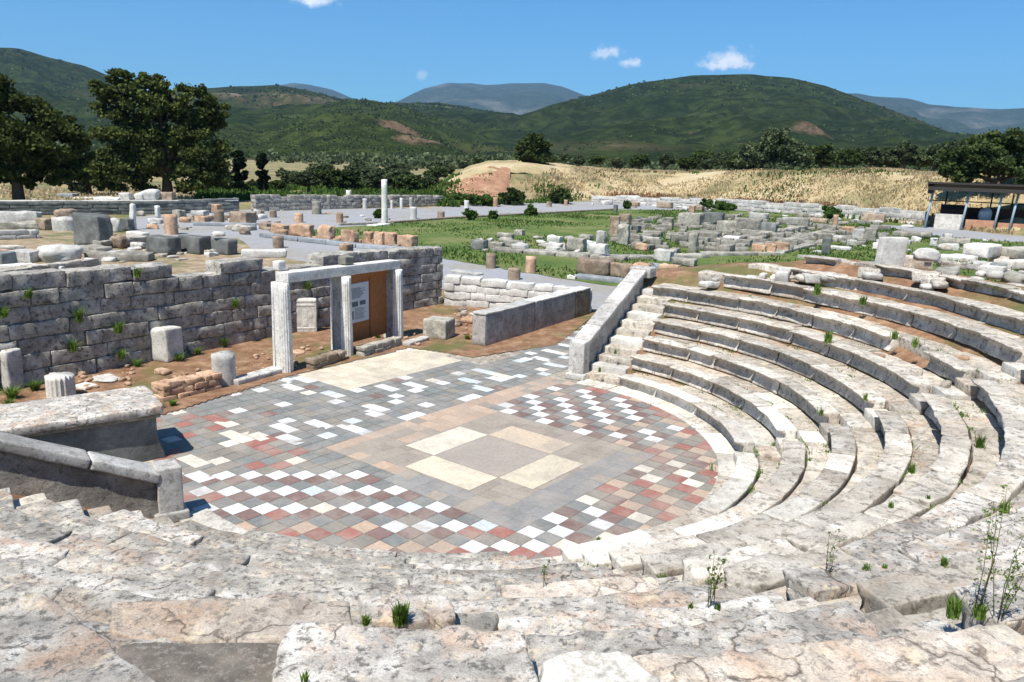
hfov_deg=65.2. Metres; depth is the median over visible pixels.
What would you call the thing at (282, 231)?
stone block
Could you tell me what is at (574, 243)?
stone block
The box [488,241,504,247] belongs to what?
stone block
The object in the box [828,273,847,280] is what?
rubble stone
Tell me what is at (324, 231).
stone block
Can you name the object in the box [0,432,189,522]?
retaining wall
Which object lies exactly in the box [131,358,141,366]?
weed tuft
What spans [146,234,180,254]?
stone block
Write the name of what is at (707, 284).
rubble stone
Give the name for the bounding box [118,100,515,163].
hills
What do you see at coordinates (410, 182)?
olive tree
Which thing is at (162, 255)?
rubble stone
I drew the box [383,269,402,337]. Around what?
pillar
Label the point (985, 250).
stone block
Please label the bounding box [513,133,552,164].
broadleaf tree
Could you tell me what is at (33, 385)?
weed tuft
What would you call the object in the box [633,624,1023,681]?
seat row
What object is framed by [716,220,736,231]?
stone block
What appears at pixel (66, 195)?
stone block
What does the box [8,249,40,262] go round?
stone block
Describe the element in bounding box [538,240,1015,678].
joint weeds
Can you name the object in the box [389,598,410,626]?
weed tuft
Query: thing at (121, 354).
weed tuft
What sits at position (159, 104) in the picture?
oak tree
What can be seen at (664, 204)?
stone block
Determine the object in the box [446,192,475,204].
shrub
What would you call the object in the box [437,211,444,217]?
column stub
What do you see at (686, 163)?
olive tree
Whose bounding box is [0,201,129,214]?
boundary wall
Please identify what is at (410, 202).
column stub
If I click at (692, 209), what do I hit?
stone block
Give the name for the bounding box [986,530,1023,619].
stalk weed
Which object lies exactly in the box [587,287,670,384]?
stone stair
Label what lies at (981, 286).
seat row
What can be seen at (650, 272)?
cap stone
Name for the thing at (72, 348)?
weed tuft
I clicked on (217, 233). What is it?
boulder
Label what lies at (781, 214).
grass ground
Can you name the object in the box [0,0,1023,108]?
sky
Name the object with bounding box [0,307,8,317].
weed tuft
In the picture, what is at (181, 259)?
rubble stone
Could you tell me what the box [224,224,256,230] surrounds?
stone block
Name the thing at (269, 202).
boundary wall
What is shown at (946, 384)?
rubble stone
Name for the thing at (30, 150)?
oak tree
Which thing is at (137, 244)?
boulder
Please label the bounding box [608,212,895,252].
rubble
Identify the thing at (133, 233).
stone block
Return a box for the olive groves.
[0,141,938,173]
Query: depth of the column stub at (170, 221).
49.00 m
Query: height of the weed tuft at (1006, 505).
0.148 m
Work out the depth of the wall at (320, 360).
20.03 m
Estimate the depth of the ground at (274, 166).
108.78 m
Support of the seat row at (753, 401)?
on the seat row at (740, 433)
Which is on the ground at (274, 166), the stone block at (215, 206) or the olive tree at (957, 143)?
the olive tree at (957, 143)
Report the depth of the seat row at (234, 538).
9.41 m
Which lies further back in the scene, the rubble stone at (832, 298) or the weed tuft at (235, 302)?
the weed tuft at (235, 302)
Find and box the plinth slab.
[366,223,389,225]
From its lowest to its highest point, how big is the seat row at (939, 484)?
0.412 m
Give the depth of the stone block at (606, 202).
97.21 m
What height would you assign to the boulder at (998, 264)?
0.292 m
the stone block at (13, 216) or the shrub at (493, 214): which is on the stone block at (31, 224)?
the stone block at (13, 216)
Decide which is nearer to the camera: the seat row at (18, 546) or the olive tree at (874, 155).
the seat row at (18, 546)
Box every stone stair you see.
[0,487,197,525]
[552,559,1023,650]
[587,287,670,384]
[733,362,1023,469]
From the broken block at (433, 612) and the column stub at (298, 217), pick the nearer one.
the broken block at (433, 612)
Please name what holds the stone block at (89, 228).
on the earth terrace
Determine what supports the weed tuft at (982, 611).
on the stone step at (889, 622)
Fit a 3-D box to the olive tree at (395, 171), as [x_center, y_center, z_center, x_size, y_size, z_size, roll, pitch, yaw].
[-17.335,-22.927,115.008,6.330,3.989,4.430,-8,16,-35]
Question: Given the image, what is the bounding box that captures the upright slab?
[874,237,908,265]
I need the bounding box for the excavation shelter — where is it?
[923,182,1023,229]
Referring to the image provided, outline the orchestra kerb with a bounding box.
[179,379,737,561]
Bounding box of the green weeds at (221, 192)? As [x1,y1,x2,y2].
[192,172,461,206]
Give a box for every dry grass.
[0,186,196,201]
[434,167,575,200]
[548,165,1019,234]
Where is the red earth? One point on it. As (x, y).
(500, 182)
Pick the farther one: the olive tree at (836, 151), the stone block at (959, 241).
the olive tree at (836, 151)
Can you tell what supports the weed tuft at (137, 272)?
attached to the stone wall at (40, 328)
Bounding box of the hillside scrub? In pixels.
[0,49,980,168]
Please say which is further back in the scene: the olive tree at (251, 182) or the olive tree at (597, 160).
the olive tree at (597, 160)
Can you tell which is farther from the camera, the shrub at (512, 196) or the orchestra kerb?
the shrub at (512, 196)
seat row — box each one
[0,502,614,596]
[0,529,659,600]
[0,557,719,617]
[0,578,778,635]
[16,499,580,584]
[79,607,881,681]
[96,509,552,574]
[174,519,527,568]
[243,528,508,563]
[559,455,779,565]
[582,439,830,568]
[608,426,884,574]
[618,373,775,452]
[630,353,818,438]
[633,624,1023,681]
[640,410,941,581]
[642,335,863,423]
[651,283,1000,382]
[653,318,908,411]
[662,302,953,397]
[682,393,1004,585]
[698,270,1023,362]
[723,379,1023,599]
[748,263,1023,333]
[782,361,1023,608]
[803,254,1023,301]
[856,538,1023,627]
[886,676,1023,681]
[952,575,1023,635]
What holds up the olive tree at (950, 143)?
on the ground at (274, 166)
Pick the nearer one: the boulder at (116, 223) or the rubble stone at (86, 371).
the rubble stone at (86, 371)
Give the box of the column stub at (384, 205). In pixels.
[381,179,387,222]
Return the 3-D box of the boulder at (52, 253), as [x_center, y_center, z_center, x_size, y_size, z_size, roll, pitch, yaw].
[-14.042,-2.755,24.852,1.477,0.560,1.119,14,18,43]
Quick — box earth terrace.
[0,231,306,273]
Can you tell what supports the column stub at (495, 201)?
on the gravel path
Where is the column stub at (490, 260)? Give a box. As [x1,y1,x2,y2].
[486,253,495,268]
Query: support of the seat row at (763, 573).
on the seat row at (939, 484)
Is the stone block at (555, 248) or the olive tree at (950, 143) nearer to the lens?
the stone block at (555, 248)
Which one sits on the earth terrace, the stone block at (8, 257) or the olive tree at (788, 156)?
the stone block at (8, 257)
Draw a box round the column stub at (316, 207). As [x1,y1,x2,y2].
[312,201,321,213]
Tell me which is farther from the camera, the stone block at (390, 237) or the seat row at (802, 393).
the stone block at (390, 237)
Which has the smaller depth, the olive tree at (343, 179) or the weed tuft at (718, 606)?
the weed tuft at (718, 606)
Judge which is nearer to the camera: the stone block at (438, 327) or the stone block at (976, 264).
the stone block at (976, 264)
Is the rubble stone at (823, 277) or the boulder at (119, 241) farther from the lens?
the boulder at (119, 241)
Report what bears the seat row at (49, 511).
on the earth bank
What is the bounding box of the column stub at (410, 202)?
[409,197,412,207]
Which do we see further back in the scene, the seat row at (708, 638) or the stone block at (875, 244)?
the stone block at (875, 244)
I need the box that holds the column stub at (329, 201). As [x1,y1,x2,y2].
[324,194,330,208]
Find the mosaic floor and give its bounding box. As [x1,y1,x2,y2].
[154,325,717,559]
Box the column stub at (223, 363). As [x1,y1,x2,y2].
[211,350,235,385]
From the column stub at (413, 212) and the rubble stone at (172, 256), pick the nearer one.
the rubble stone at (172, 256)
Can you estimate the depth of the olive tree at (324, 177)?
111.18 m
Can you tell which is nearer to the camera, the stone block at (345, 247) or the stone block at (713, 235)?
the stone block at (345, 247)
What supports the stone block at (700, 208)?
on the grass ground at (439, 238)
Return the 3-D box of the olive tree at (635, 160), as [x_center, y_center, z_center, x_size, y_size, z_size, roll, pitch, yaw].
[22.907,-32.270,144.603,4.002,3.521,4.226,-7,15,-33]
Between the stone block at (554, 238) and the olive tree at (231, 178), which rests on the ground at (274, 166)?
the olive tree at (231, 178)
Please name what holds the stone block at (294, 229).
on the gravel path
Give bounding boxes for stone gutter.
[193,222,255,225]
[259,233,402,249]
[338,222,378,224]
[390,208,613,222]
[574,273,623,282]
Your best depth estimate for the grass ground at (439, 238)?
54.52 m
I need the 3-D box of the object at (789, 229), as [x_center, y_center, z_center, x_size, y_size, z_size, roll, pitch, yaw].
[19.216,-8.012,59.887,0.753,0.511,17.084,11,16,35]
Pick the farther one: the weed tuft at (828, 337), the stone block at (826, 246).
the stone block at (826, 246)
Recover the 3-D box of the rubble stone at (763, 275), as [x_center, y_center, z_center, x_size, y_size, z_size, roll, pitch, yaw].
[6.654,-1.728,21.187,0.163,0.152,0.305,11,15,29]
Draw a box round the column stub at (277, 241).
[272,236,283,247]
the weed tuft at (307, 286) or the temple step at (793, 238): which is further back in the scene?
the temple step at (793, 238)
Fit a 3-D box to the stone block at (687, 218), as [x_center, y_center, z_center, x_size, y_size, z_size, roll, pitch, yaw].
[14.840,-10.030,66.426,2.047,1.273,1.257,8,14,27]
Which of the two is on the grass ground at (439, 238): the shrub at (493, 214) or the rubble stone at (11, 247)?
the shrub at (493, 214)
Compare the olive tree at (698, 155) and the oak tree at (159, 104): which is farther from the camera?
the olive tree at (698, 155)
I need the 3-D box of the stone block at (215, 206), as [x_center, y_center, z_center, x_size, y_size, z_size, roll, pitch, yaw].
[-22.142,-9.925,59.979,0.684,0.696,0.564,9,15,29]
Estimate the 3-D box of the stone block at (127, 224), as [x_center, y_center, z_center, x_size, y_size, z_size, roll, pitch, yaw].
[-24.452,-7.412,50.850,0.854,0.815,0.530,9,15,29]
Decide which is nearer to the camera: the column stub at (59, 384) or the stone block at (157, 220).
the column stub at (59, 384)
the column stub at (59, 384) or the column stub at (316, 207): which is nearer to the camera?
the column stub at (59, 384)
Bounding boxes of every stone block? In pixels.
[0,211,41,221]
[0,220,38,228]
[0,250,17,263]
[0,262,64,268]
[0,348,23,390]
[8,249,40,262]
[35,217,51,229]
[51,216,73,230]
[57,193,78,198]
[72,212,112,244]
[76,382,97,389]
[81,244,111,252]
[84,250,154,261]
[93,196,119,199]
[118,192,133,199]
[120,218,134,230]
[126,231,148,236]
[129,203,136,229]
[136,210,145,215]
[146,224,158,228]
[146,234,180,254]
[147,218,163,223]
[148,325,183,362]
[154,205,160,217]
[159,192,175,199]
[172,209,186,216]
[178,234,210,254]
[179,217,191,222]
[191,210,208,215]
[194,215,208,221]
[211,204,221,212]
[211,237,237,254]
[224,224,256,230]
[229,211,256,222]
[231,227,243,230]
[241,249,286,257]
[256,210,263,213]
[258,214,267,218]
[258,222,271,228]
[271,223,288,232]
[273,229,288,234]
[273,260,285,270]
[288,223,308,235]
[301,224,314,237]
[317,224,335,239]
[338,255,353,264]
[339,243,352,250]
[341,229,359,242]
[363,231,373,242]
[374,231,384,244]
[384,232,398,244]
[397,234,417,246]
[423,316,454,339]
[470,239,487,249]
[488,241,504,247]
[497,232,514,238]
[498,237,513,241]
[503,239,525,246]
[511,242,528,248]
[514,229,524,235]
[546,246,562,250]
[547,234,562,242]
[547,242,562,247]
[567,237,586,251]
[567,274,576,278]
[577,256,614,275]
[578,234,593,239]
[588,242,609,253]
[596,230,607,243]
[601,200,612,204]
[609,215,620,236]
[610,261,632,277]
[613,205,617,211]
[618,223,629,244]
[619,213,631,224]
[620,195,639,196]
[630,225,640,231]
[633,262,650,266]
[635,242,648,250]
[643,230,662,235]
[643,236,660,241]
[649,262,659,268]
[654,248,674,261]
[656,202,672,207]
[658,263,680,267]
[662,217,673,229]
[665,233,677,238]
[671,257,697,266]
[677,212,704,225]
[688,233,698,252]
[689,205,694,212]
[695,206,704,210]
[698,231,719,242]
[702,212,724,223]
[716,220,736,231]
[723,235,740,239]
[736,217,763,231]
[749,212,768,218]
[751,244,766,251]
[760,222,777,231]
[765,242,776,251]
[773,241,789,249]
[781,217,797,224]
[797,217,809,226]
[797,254,806,258]
[808,217,828,222]
[814,213,822,217]
[821,237,831,253]
[831,245,851,250]
[839,226,854,230]
[846,239,857,246]
[846,241,865,244]
[852,228,864,238]
[861,213,885,222]
[863,227,877,241]
[872,242,877,248]
[892,230,932,237]
[901,225,913,227]
[903,255,933,268]
[911,236,921,241]
[929,238,938,246]
[936,244,952,250]
[937,253,977,264]
[938,236,970,244]
[942,243,958,250]
[943,233,952,236]
[962,242,1001,258]
[966,260,988,270]
[993,259,1023,269]
[999,246,1023,258]
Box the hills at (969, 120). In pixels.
[847,93,1023,134]
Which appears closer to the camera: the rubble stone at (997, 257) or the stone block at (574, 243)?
the rubble stone at (997, 257)
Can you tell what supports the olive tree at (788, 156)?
on the ground at (274, 166)
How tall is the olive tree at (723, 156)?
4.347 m
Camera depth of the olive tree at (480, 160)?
165.27 m
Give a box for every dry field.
[449,160,575,181]
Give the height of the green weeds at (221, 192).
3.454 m
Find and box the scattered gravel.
[78,323,471,389]
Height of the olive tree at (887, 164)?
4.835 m
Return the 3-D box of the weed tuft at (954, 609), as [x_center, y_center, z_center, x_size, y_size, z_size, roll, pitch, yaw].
[2.365,1.415,4.269,0.129,0.132,0.127,2,13,0]
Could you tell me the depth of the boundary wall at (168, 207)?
65.60 m
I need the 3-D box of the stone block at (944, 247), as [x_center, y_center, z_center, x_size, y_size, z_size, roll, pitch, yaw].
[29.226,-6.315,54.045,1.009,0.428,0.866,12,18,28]
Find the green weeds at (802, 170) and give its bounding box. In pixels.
[549,166,917,222]
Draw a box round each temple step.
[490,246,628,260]
[618,253,709,259]
[700,251,783,255]
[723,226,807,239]
[776,239,833,253]
[777,228,837,240]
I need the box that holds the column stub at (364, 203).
[363,198,366,208]
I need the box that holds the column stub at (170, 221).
[163,214,178,234]
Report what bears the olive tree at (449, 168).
on the ground at (274, 166)
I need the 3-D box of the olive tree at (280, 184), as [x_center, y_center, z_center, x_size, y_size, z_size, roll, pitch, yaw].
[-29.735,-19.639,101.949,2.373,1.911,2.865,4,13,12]
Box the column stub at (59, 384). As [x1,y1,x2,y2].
[44,372,75,397]
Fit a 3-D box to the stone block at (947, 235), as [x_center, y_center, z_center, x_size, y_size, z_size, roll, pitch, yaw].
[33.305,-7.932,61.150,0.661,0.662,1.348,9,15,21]
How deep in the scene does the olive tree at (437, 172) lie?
130.77 m
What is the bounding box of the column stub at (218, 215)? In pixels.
[214,209,224,221]
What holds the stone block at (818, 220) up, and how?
on the grass ground at (439, 238)
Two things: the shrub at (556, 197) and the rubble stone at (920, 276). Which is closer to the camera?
the rubble stone at (920, 276)
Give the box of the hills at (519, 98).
[280,83,584,114]
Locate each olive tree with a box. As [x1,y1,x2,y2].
[214,171,233,186]
[245,179,256,186]
[269,179,286,189]
[275,170,300,184]
[290,171,319,191]
[300,162,334,171]
[310,169,335,186]
[328,168,363,189]
[342,164,373,185]
[343,157,368,168]
[360,167,394,188]
[381,168,412,188]
[384,162,414,174]
[392,174,425,191]
[416,174,438,188]
[422,166,448,178]
[439,164,455,176]
[457,161,471,168]
[472,158,484,164]
[547,156,557,162]
[557,153,572,163]
[572,154,585,166]
[587,155,606,166]
[607,157,623,168]
[628,153,650,168]
[657,154,677,169]
[676,157,700,170]
[690,150,716,169]
[700,156,723,169]
[714,152,737,170]
[725,154,748,169]
[731,127,817,170]
[798,145,816,151]
[803,143,838,168]
[826,148,843,168]
[836,148,865,167]
[852,146,884,166]
[872,147,891,168]
[882,140,922,168]
[913,143,951,170]
[915,149,932,170]
[931,138,968,169]
[936,140,973,164]
[937,126,1023,184]
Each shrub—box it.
[371,207,380,217]
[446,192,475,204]
[461,208,478,219]
[467,194,500,206]
[487,210,498,218]
[498,187,526,205]
[524,203,537,215]
[548,186,573,203]
[621,200,631,208]
[700,198,737,209]
[821,204,844,218]
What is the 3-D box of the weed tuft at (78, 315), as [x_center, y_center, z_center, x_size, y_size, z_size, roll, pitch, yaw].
[-9.852,-0.637,18.268,0.549,0.397,0.610,2,13,0]
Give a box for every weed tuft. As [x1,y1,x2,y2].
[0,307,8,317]
[0,383,24,398]
[0,397,19,403]
[23,288,33,298]
[25,376,43,390]
[67,340,81,351]
[70,307,87,322]
[111,320,124,333]
[116,349,126,358]
[131,266,141,276]
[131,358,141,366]
[168,399,178,405]
[173,350,187,361]
[193,347,203,354]
[220,338,230,346]
[232,298,239,307]
[299,670,309,681]
[303,281,313,289]
[361,613,371,626]
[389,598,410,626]
[714,603,720,610]
[812,282,822,294]
[817,406,823,415]
[824,330,834,343]
[859,294,867,304]
[862,562,871,570]
[863,392,867,400]
[888,501,893,507]
[890,330,900,339]
[908,460,917,473]
[910,336,919,347]
[939,556,949,567]
[943,592,966,619]
[971,600,992,620]
[974,432,988,449]
[1000,499,1013,513]
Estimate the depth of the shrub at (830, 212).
80.44 m
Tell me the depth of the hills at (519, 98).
7511.77 m
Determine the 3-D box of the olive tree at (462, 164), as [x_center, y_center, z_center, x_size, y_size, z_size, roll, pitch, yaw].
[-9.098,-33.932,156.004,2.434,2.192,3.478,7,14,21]
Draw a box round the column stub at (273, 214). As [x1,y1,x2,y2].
[269,210,276,217]
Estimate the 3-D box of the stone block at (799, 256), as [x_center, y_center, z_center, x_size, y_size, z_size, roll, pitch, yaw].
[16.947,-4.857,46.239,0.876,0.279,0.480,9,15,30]
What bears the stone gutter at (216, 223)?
on the gravel path
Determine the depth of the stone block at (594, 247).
44.73 m
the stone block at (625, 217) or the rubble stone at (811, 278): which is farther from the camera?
the stone block at (625, 217)
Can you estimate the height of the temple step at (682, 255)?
0.253 m
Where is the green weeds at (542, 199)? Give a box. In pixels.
[426,173,562,204]
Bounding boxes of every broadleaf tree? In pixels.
[68,155,112,194]
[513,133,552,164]
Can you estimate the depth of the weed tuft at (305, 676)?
3.23 m
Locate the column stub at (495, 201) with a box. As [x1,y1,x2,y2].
[493,197,497,206]
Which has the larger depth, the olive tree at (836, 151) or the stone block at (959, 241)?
the olive tree at (836, 151)
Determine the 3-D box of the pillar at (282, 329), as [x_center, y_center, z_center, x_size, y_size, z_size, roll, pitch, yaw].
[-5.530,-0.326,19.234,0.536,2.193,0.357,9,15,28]
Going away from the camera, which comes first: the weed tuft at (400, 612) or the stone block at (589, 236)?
the weed tuft at (400, 612)
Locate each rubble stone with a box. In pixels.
[0,245,25,249]
[53,209,77,216]
[78,368,96,374]
[92,373,119,382]
[101,257,116,261]
[127,246,141,250]
[154,367,171,374]
[158,253,167,257]
[167,255,178,257]
[174,257,187,260]
[204,252,218,256]
[293,349,304,353]
[453,307,466,311]
[455,312,466,316]
[455,319,461,325]
[461,315,472,323]
[699,281,719,287]
[759,272,767,278]
[774,268,791,281]
[794,274,805,282]
[803,273,821,283]
[820,274,830,280]
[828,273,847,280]
[828,291,838,299]
[837,315,849,318]
[857,266,880,278]
[862,271,882,279]
[871,352,885,357]
[910,368,922,375]
[912,270,941,282]
[919,283,934,290]
[924,262,931,265]
[927,277,946,282]
[929,279,948,288]
[935,265,960,275]
[940,260,966,269]
[940,380,951,387]
[953,355,969,360]
[960,258,973,261]
[971,276,984,280]
[975,270,985,276]
[979,264,1007,272]
[985,270,1004,279]
[989,256,1009,261]
[1006,283,1023,286]
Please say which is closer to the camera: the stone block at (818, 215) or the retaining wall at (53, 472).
the retaining wall at (53, 472)
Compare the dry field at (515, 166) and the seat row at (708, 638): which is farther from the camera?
the dry field at (515, 166)
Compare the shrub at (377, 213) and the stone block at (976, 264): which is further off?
the shrub at (377, 213)
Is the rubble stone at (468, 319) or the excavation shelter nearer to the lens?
the rubble stone at (468, 319)
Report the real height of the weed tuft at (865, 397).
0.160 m
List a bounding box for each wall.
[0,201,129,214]
[0,229,39,239]
[0,246,442,389]
[0,258,98,271]
[0,386,165,461]
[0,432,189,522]
[92,235,146,247]
[130,197,238,213]
[151,370,221,401]
[191,215,257,220]
[250,194,442,210]
[305,349,346,369]
[356,336,401,356]
[444,274,591,312]
[472,286,590,345]
[565,269,645,380]
[591,195,714,205]
[715,198,929,221]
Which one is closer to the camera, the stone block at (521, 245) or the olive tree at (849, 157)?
the stone block at (521, 245)
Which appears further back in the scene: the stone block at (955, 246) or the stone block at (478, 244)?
the stone block at (955, 246)
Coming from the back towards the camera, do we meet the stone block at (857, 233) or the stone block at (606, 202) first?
the stone block at (606, 202)
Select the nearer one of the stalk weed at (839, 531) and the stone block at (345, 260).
the stalk weed at (839, 531)
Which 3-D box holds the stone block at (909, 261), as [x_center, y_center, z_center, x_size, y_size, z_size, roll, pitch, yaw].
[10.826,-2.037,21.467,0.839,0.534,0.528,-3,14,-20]
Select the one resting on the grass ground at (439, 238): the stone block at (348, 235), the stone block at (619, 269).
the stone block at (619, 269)
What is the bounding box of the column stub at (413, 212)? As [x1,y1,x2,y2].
[410,207,416,218]
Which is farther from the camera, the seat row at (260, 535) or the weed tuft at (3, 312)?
the weed tuft at (3, 312)
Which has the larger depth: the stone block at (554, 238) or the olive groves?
the olive groves
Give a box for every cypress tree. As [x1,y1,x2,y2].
[229,150,249,192]
[254,152,270,190]
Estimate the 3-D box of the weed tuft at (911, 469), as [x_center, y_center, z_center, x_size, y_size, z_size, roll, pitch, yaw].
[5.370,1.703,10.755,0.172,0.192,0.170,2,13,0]
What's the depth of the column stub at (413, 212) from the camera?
66.77 m
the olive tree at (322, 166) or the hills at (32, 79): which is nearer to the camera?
the olive tree at (322, 166)
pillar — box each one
[271,281,293,372]
[330,275,352,355]
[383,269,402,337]
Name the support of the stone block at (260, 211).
on the gravel path
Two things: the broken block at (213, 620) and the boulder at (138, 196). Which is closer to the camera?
the broken block at (213, 620)
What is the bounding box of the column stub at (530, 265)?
[525,256,535,272]
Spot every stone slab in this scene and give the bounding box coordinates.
[233,365,282,384]
[402,336,428,345]
[451,269,483,275]
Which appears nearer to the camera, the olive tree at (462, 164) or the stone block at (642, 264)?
the stone block at (642, 264)
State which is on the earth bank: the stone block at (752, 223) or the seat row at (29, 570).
the seat row at (29, 570)
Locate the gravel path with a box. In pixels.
[132,202,1023,309]
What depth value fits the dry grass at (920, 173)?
101.92 m
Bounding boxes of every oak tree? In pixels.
[0,73,100,199]
[84,67,234,194]
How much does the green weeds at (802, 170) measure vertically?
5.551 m
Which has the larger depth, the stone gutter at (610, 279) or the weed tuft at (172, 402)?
the stone gutter at (610, 279)
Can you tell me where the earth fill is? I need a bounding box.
[117,643,279,681]
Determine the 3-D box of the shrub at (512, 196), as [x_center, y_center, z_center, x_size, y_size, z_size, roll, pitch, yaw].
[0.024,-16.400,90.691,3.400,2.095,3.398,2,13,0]
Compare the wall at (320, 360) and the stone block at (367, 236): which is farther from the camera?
the stone block at (367, 236)
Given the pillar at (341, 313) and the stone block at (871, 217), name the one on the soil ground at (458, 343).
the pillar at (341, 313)
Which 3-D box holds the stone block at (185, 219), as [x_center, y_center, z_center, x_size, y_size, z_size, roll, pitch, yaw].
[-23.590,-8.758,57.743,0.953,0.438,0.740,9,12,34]
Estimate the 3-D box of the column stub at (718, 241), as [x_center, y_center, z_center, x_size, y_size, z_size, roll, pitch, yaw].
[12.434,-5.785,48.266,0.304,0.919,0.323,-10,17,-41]
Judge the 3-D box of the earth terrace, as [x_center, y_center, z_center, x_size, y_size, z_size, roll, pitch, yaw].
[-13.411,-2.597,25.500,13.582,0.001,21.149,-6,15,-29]
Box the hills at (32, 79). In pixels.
[0,48,136,144]
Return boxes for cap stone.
[630,265,655,278]
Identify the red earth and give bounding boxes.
[446,166,509,196]
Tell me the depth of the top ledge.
61.70 m
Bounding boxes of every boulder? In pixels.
[36,244,83,262]
[109,234,129,248]
[111,218,121,231]
[128,242,145,247]
[134,192,143,199]
[141,189,160,199]
[211,231,225,236]
[238,228,250,234]
[913,248,940,261]
[990,262,1007,266]
[1000,271,1023,283]
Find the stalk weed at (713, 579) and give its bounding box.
[705,550,725,605]
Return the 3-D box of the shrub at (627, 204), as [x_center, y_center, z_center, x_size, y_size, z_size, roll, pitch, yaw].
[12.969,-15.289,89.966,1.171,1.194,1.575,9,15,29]
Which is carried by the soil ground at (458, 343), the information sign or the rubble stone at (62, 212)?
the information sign
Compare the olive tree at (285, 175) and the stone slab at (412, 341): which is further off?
the olive tree at (285, 175)
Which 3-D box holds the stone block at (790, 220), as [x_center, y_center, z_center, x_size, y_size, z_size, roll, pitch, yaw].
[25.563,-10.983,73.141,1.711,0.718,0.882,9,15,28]
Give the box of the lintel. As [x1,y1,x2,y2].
[275,259,399,282]
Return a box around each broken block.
[0,592,155,681]
[109,598,352,643]
[272,622,538,681]
[358,592,455,629]
[540,650,659,681]
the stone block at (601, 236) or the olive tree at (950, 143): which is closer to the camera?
the stone block at (601, 236)
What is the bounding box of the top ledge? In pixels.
[0,200,237,201]
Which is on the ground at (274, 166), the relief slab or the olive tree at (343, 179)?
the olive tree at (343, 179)
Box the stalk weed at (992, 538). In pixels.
[972,483,1023,615]
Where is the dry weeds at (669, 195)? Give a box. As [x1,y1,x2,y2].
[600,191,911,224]
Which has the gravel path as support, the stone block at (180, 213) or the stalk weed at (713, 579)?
the stone block at (180, 213)
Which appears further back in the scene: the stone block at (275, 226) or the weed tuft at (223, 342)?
the stone block at (275, 226)
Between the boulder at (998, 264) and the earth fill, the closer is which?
the earth fill
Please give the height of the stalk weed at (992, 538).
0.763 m
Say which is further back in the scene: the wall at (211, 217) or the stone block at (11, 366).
the wall at (211, 217)
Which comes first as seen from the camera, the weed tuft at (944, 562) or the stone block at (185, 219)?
the weed tuft at (944, 562)
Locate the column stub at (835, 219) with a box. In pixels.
[832,214,838,224]
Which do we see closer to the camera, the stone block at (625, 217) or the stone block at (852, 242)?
the stone block at (852, 242)
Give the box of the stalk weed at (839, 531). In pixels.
[825,529,845,572]
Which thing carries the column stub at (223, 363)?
on the soil ground at (458, 343)
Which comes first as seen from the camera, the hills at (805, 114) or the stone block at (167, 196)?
the stone block at (167, 196)
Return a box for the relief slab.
[295,298,316,331]
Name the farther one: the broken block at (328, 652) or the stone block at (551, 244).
the stone block at (551, 244)
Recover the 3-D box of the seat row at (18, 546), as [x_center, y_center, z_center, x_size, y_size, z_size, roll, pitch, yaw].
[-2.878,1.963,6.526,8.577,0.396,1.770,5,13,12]
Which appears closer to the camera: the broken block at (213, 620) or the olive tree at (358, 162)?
the broken block at (213, 620)
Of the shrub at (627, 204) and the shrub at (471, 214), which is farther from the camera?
the shrub at (627, 204)
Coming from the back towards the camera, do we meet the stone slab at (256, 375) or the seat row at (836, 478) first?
the stone slab at (256, 375)
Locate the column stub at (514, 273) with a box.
[508,267,520,279]
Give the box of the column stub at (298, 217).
[294,213,302,222]
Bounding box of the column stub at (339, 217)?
[336,212,342,222]
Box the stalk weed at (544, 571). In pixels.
[542,559,549,586]
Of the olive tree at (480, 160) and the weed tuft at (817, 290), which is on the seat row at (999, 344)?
the weed tuft at (817, 290)
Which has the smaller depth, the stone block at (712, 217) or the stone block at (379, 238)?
the stone block at (379, 238)
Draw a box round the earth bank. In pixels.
[12,259,1023,518]
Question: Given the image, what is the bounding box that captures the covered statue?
[978,208,991,219]
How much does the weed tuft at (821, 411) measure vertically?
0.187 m
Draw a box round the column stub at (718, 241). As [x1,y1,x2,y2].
[715,237,720,250]
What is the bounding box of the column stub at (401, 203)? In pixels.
[400,198,402,208]
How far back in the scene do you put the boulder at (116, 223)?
49.63 m
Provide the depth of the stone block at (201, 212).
58.44 m
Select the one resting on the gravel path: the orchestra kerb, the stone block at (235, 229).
the stone block at (235, 229)
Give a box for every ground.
[0,159,1023,365]
[0,300,596,413]
[314,209,1023,285]
[708,208,922,226]
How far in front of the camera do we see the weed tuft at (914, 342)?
15.24 m
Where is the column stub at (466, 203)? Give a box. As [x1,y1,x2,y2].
[464,200,468,208]
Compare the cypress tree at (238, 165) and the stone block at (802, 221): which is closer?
the stone block at (802, 221)
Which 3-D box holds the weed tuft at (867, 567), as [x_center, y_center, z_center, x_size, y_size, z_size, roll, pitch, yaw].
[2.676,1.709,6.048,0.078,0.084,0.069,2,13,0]
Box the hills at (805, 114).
[473,74,1018,170]
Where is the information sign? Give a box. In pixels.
[350,270,387,341]
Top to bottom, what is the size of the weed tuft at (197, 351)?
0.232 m
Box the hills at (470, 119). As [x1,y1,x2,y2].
[58,85,555,147]
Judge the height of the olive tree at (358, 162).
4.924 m
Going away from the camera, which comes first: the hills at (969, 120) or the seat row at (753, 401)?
the seat row at (753, 401)
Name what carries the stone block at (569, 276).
on the grass ground at (439, 238)

